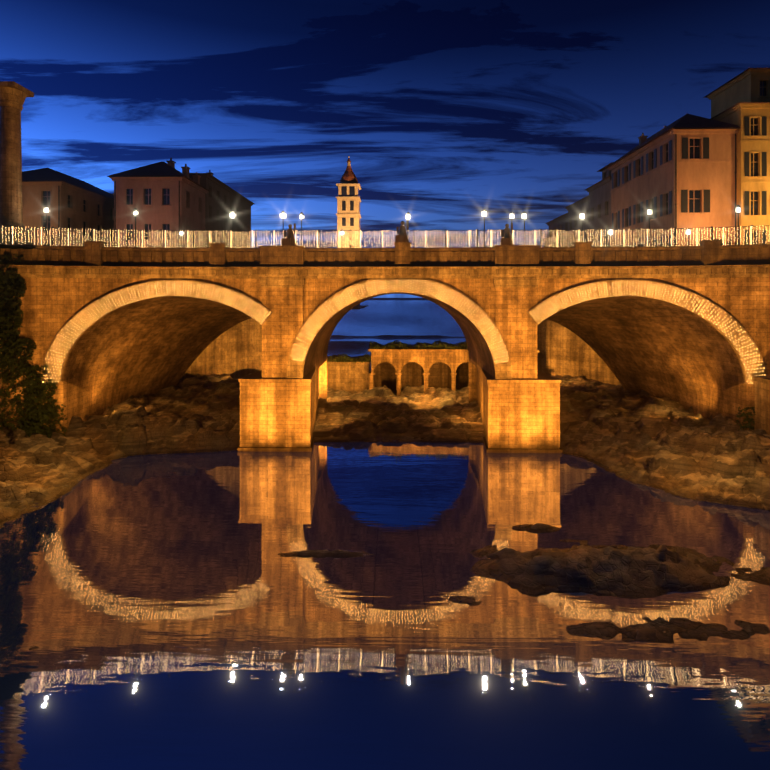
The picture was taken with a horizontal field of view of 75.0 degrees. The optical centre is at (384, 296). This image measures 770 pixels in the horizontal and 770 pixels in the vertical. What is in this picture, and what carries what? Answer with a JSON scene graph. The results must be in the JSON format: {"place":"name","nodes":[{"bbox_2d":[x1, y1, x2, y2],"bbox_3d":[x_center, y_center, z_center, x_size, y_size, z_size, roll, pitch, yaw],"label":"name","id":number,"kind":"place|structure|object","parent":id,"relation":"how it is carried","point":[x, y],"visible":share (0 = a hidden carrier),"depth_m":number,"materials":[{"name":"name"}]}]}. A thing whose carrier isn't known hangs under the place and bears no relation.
{"place":"outdoors","nodes":[
{"label":"outdoors","id":0,"kind":"place"},
{"bbox_2d":[0,299,769,769],"bbox_3d":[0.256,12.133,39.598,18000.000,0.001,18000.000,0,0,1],"label":"river water","id":1,"kind":"structure","parent":0,"point":[168,611],"depth_m":18.75,"materials":[{"name":"blue liquid"}]},
{"bbox_2d":[0,373,769,649],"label":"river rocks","id":2,"kind":"object","parent":1,"relation":"in","point":[665,444],"depth_m":35.63,"materials":[{"name":"brown stone"}]},
{"bbox_2d":[327,360,370,392],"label":"stone building","id":3,"kind":"structure","parent":2,"relation":"on","point":[347,369],"depth_m":59.29,"materials":[{"name":"stone"}]},
{"bbox_2d":[332,373,361,392],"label":"door frames","id":4,"kind":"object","parent":3,"relation":"attached to","point":[341,379],"depth_m":59.25,"materials":[{"name":"brown stone"}]},
{"bbox_2d":[368,346,538,395],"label":"arcade building","id":5,"kind":"structure","parent":2,"relation":"on","point":[398,359],"depth_m":58.49,"materials":[{"name":"stone"}]},
{"bbox_2d":[370,362,468,392],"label":"arcade openings","id":6,"kind":"object","parent":5,"relation":"in","point":[412,375],"visible":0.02,"depth_m":63.13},
{"bbox_2d":[237,367,562,452],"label":"bridge piers","id":7,"kind":"structure","parent":1,"relation":"in","point":[516,415],"depth_m":39.41,"materials":[{"name":"stone"}]},
{"bbox_2d":[0,0,769,297],"label":"sky","id":8,"kind":"structure","parent":0,"point":[443,112],"materials":[{"name":"blue"}]},
{"bbox_2d":[327,298,464,354],"bbox_3d":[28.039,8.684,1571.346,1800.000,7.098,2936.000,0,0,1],"label":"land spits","id":9,"kind":"structure","parent":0,"point":[349,347],"depth_m":128.98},
{"bbox_2d":[336,156,360,308],"bbox_3d":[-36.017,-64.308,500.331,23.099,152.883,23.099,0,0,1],"label":"campanile walls","id":10,"kind":"structure","parent":9,"relation":"on","point":[347,214],"depth_m":489.88,"materials":[{"name":"beige stone"}]},
{"bbox_2d":[340,158,357,182],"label":"tower roof","id":11,"kind":"structure","parent":10,"relation":"on","point":[348,175],"depth_m":495.34,"materials":[{"name":"brown metal"}]},
{"bbox_2d":[341,186,358,225],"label":"tower windows","id":12,"kind":"structure","parent":10,"relation":"in","point":[344,190],"depth_m":489.82,"materials":[{"name":"black glass"}]},
{"bbox_2d":[549,217,567,246],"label":"house walls","id":13,"kind":"structure","parent":0,"point":[563,226],"depth_m":94.96,"materials":[{"name":"beige paint"}]},
{"bbox_2d":[547,213,568,246],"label":"house trim","id":14,"kind":"structure","parent":13,"relation":"attached to","point":[558,219],"depth_m":94.43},
{"bbox_2d":[568,200,588,246],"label":"house walls","id":15,"kind":"structure","parent":0,"point":[578,209],"depth_m":83.89,"materials":[{"name":"beige paint"}]},
{"bbox_2d":[566,196,589,246],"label":"house trim","id":16,"kind":"structure","parent":15,"relation":"attached to","point":[578,203],"depth_m":83.36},
{"bbox_2d":[589,181,610,246],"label":"house walls","id":17,"kind":"structure","parent":0,"point":[601,194],"depth_m":74.67,"materials":[{"name":"beige paint"}]},
{"bbox_2d":[585,176,610,189],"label":"house roof","id":18,"kind":"structure","parent":17,"relation":"on","point":[598,182],"depth_m":74.18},
{"bbox_2d":[586,177,611,243],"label":"house trim","id":19,"kind":"structure","parent":17,"relation":"attached to","point":[603,182],"depth_m":75.27,"materials":[{"name":"beige paint"}]},
{"bbox_2d":[602,169,610,179],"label":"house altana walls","id":20,"kind":"structure","parent":19,"relation":"on","point":[608,173],"depth_m":74.80,"materials":[{"name":"beige paint"}]},
{"bbox_2d":[597,162,612,171],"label":"roof","id":21,"kind":"structure","parent":20,"relation":"on","point":[602,169],"depth_m":74.68,"materials":[{"name":"tile"}]},
{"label":"bridge deck road","id":22,"kind":"structure","parent":0,"visible":0},
{"bbox_2d":[0,81,33,244],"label":"column","id":23,"kind":"structure","parent":22,"relation":"on","point":[13,95],"depth_m":37.96,"materials":[{"name":"stone"}]},
{"bbox_2d":[44,205,740,247],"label":"street lamps","id":24,"kind":"object","parent":22,"relation":"on","point":[407,213],"visible":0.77,"depth_m":40.12,"materials":[{"name":"black metal"}]},
{"bbox_2d":[45,209,738,233],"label":"street lamp globes","id":25,"kind":"object","parent":24,"relation":"attached to","point":[46,210],"visible":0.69,"depth_m":40.12,"materials":[{"name":"white glass"}]},
{"label":"riverbed","id":26,"kind":"structure","parent":0,"visible":0},
{"bbox_2d":[0,244,620,426],"bbox_3d":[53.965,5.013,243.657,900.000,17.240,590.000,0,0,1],"label":"bridge abutment walls","id":27,"kind":"structure","parent":26,"relation":"on","point":[234,352],"depth_m":61.30,"materials":[{"name":"stone"}]},
{"bbox_2d":[22,186,113,246],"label":"house walls","id":28,"kind":"structure","parent":27,"relation":"on","point":[31,198],"depth_m":65.25,"materials":[{"name":"beige paint"}]},
{"bbox_2d":[22,182,113,245],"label":"house trim","id":29,"kind":"structure","parent":28,"relation":"attached to","point":[67,186],"depth_m":66.00,"materials":[{"name":"beige paint"}]},
{"bbox_2d":[22,168,113,199],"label":"house roof","id":30,"kind":"object","parent":29,"relation":"on","point":[44,175],"visible":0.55,"depth_m":68.04,"materials":[{"name":"tile"}]},
{"bbox_2d":[43,191,111,246],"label":"windows","id":31,"kind":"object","parent":28,"relation":"attached to","point":[44,203],"visible":0.08,"depth_m":64.69,"materials":[{"name":"black"}]},
{"bbox_2d":[114,181,204,247],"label":"house walls","id":32,"kind":"structure","parent":27,"relation":"on","point":[157,220],"depth_m":62.17,"materials":[{"name":"pink paint"}]},
{"bbox_2d":[127,189,169,239],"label":"windows","id":33,"kind":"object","parent":32,"relation":"attached to","point":[166,196],"visible":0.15,"depth_m":62.42,"materials":[{"name":"black glass"}]},
{"bbox_2d":[110,158,208,245],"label":"house trim","id":34,"kind":"structure","parent":32,"relation":"on","point":[185,171],"depth_m":62.11,"materials":[{"name":"pink paint"}]},
{"bbox_2d":[107,162,210,191],"bbox_3d":[-29.367,-16.357,66.139,9.600,3.020,9.200,0,0,1],"label":"house roof","id":35,"kind":"object","parent":34,"relation":"on","point":[160,169],"visible":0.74,"depth_m":62.94,"materials":[{"name":"tile"}]},
{"bbox_2d":[189,177,250,247],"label":"house walls","id":36,"kind":"structure","parent":27,"relation":"on","point":[205,182],"depth_m":77.19,"materials":[{"name":"brown paint"}]},
{"bbox_2d":[189,170,252,247],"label":"house trim","id":37,"kind":"structure","parent":36,"relation":"on","point":[214,180],"depth_m":78.42,"materials":[{"name":"grey paint"}]},
{"bbox_2d":[189,173,253,203],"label":"house roof","id":38,"kind":"object","parent":37,"relation":"on","point":[222,183],"visible":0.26,"depth_m":75.72,"materials":[{"name":"tile"}]},
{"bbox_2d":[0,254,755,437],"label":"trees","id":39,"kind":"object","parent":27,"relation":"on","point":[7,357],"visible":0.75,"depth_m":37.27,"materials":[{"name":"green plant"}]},
{"bbox_2d":[2,277,769,434],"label":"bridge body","id":40,"kind":"structure","parent":27,"relation":"on","point":[50,308],"depth_m":39.24,"materials":[{"name":"stone"}]},
{"bbox_2d":[0,240,769,278],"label":"bridge parapet","id":41,"kind":"structure","parent":40,"relation":"on","point":[703,259],"depth_m":39.05,"materials":[{"name":"stone"}]},
{"bbox_2d":[0,225,769,247],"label":"bridge railing","id":42,"kind":"object","parent":41,"relation":"on","point":[328,246],"visible":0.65,"depth_m":39.33,"materials":[{"name":"white metal"}]},
{"bbox_2d":[2,226,769,247],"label":"railing fairy lights","id":43,"kind":"object","parent":41,"relation":"on","point":[386,235],"visible":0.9,"depth_m":39.31},
{"bbox_2d":[282,220,513,245],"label":"statues","id":44,"kind":"object","parent":41,"relation":"on","point":[288,239],"visible":0.96,"depth_m":39.27,"materials":[{"name":"stone"}]},
{"bbox_2d":[260,278,538,287],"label":"pilaster capitals","id":45,"kind":"object","parent":40,"relation":"attached to","point":[300,282],"visible":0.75,"depth_m":39.44,"materials":[{"name":"stone"}]},
{"bbox_2d":[63,292,742,404],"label":"arch undersides","id":46,"kind":"object","parent":40,"relation":"on","point":[650,346],"visible":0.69,"depth_m":44.23,"materials":[{"name":"brown stone"}]},
{"bbox_2d":[41,279,766,383],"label":"arch rings","id":47,"kind":"object","parent":40,"relation":"attached to","point":[295,368],"visible":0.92,"depth_m":39.15,"materials":[{"name":"beige stone"}]},
{"bbox_2d":[44,280,761,381],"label":"arch fairy lights","id":48,"kind":"object","parent":47,"relation":"attached to","point":[394,290],"visible":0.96,"depth_m":39.12},
{"bbox_2d":[58,127,740,247],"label":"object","id":49,"kind":"object","parent":27,"relation":"on","point":[735,172],"visible":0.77,"depth_m":54.93,"materials":[{"name":"black metal"}]},
{"bbox_2d":[611,133,736,246],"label":"house walls","id":50,"kind":"structure","parent":27,"relation":"on","point":[717,179],"depth_m":55.02,"materials":[{"name":"pink paint"}]},
{"bbox_2d":[616,139,722,246],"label":"windows","id":51,"kind":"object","parent":50,"relation":"attached to","point":[694,201],"visible":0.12,"depth_m":55.27,"materials":[{"name":"black"}]},
{"bbox_2d":[608,126,738,246],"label":"house trim","id":52,"kind":"structure","parent":50,"relation":"on","point":[642,138],"depth_m":56.84,"materials":[{"name":"pink paint"}]},
{"bbox_2d":[612,137,730,246],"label":"window shutters","id":53,"kind":"object","parent":52,"relation":"on","point":[684,201],"visible":0.73,"depth_m":57.46,"materials":[{"name":"grey"}]},
{"bbox_2d":[605,114,738,168],"bbox_3d":[35.286,-19.857,62.966,8.000,3.020,17.200,0,0,1],"label":"house roof","id":54,"kind":"object","parent":52,"relation":"on","point":[689,121],"visible":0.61,"depth_m":56.28,"materials":[{"name":"tile"}]},
{"bbox_2d":[719,108,769,244],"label":"house walls","id":55,"kind":"structure","parent":27,"relation":"on","point":[737,117],"depth_m":54.30,"materials":[{"name":"paint"}]},
{"bbox_2d":[713,103,769,244],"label":"house trim","id":56,"kind":"structure","parent":55,"relation":"attached to","point":[741,106],"depth_m":54.22,"materials":[{"name":"paint"}]},
{"bbox_2d":[711,102,769,118],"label":"cornice","id":57,"kind":"structure","parent":56,"relation":"on","point":[736,105],"depth_m":54.56,"materials":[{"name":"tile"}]},
{"bbox_2d":[711,74,769,117],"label":"house walls","id":58,"kind":"structure","parent":57,"relation":"on","point":[745,89],"depth_m":57.52,"materials":[{"name":"beige paint"}]},
{"bbox_2d":[707,69,769,99],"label":"house trim","id":59,"kind":"structure","parent":58,"relation":"on","point":[737,80],"depth_m":56.07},
{"bbox_2d":[703,68,769,97],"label":"house roof","id":60,"kind":"structure","parent":59,"relation":"on","point":[733,79],"depth_m":58.18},
{"bbox_2d":[760,81,765,95],"bbox_3d":[43.662,-23.267,56.093,3.800,1.800,0.001,0,0,1],"label":"window","id":61,"kind":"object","parent":59,"relation":"in","point":[764,88],"visible":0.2,"depth_m":56.12,"materials":[{"name":"black glass"}]},
{"bbox_2d":[751,118,757,243],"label":"windows","id":62,"kind":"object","parent":56,"relation":"attached to","point":[755,167],"visible":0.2,"depth_m":54.55,"materials":[{"name":"black glass"}]},
{"bbox_2d":[745,117,766,244],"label":"window shutters","id":63,"kind":"object","parent":56,"relation":"attached to","point":[764,167],"visible":0.79,"depth_m":54.17,"materials":[{"name":"grey"}]},
{"bbox_2d":[753,376,769,434],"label":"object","id":64,"kind":"object","parent":27,"relation":"on","point":[762,402],"visible":0.04,"depth_m":36.12,"materials":[{"name":"stone"}]}
]}

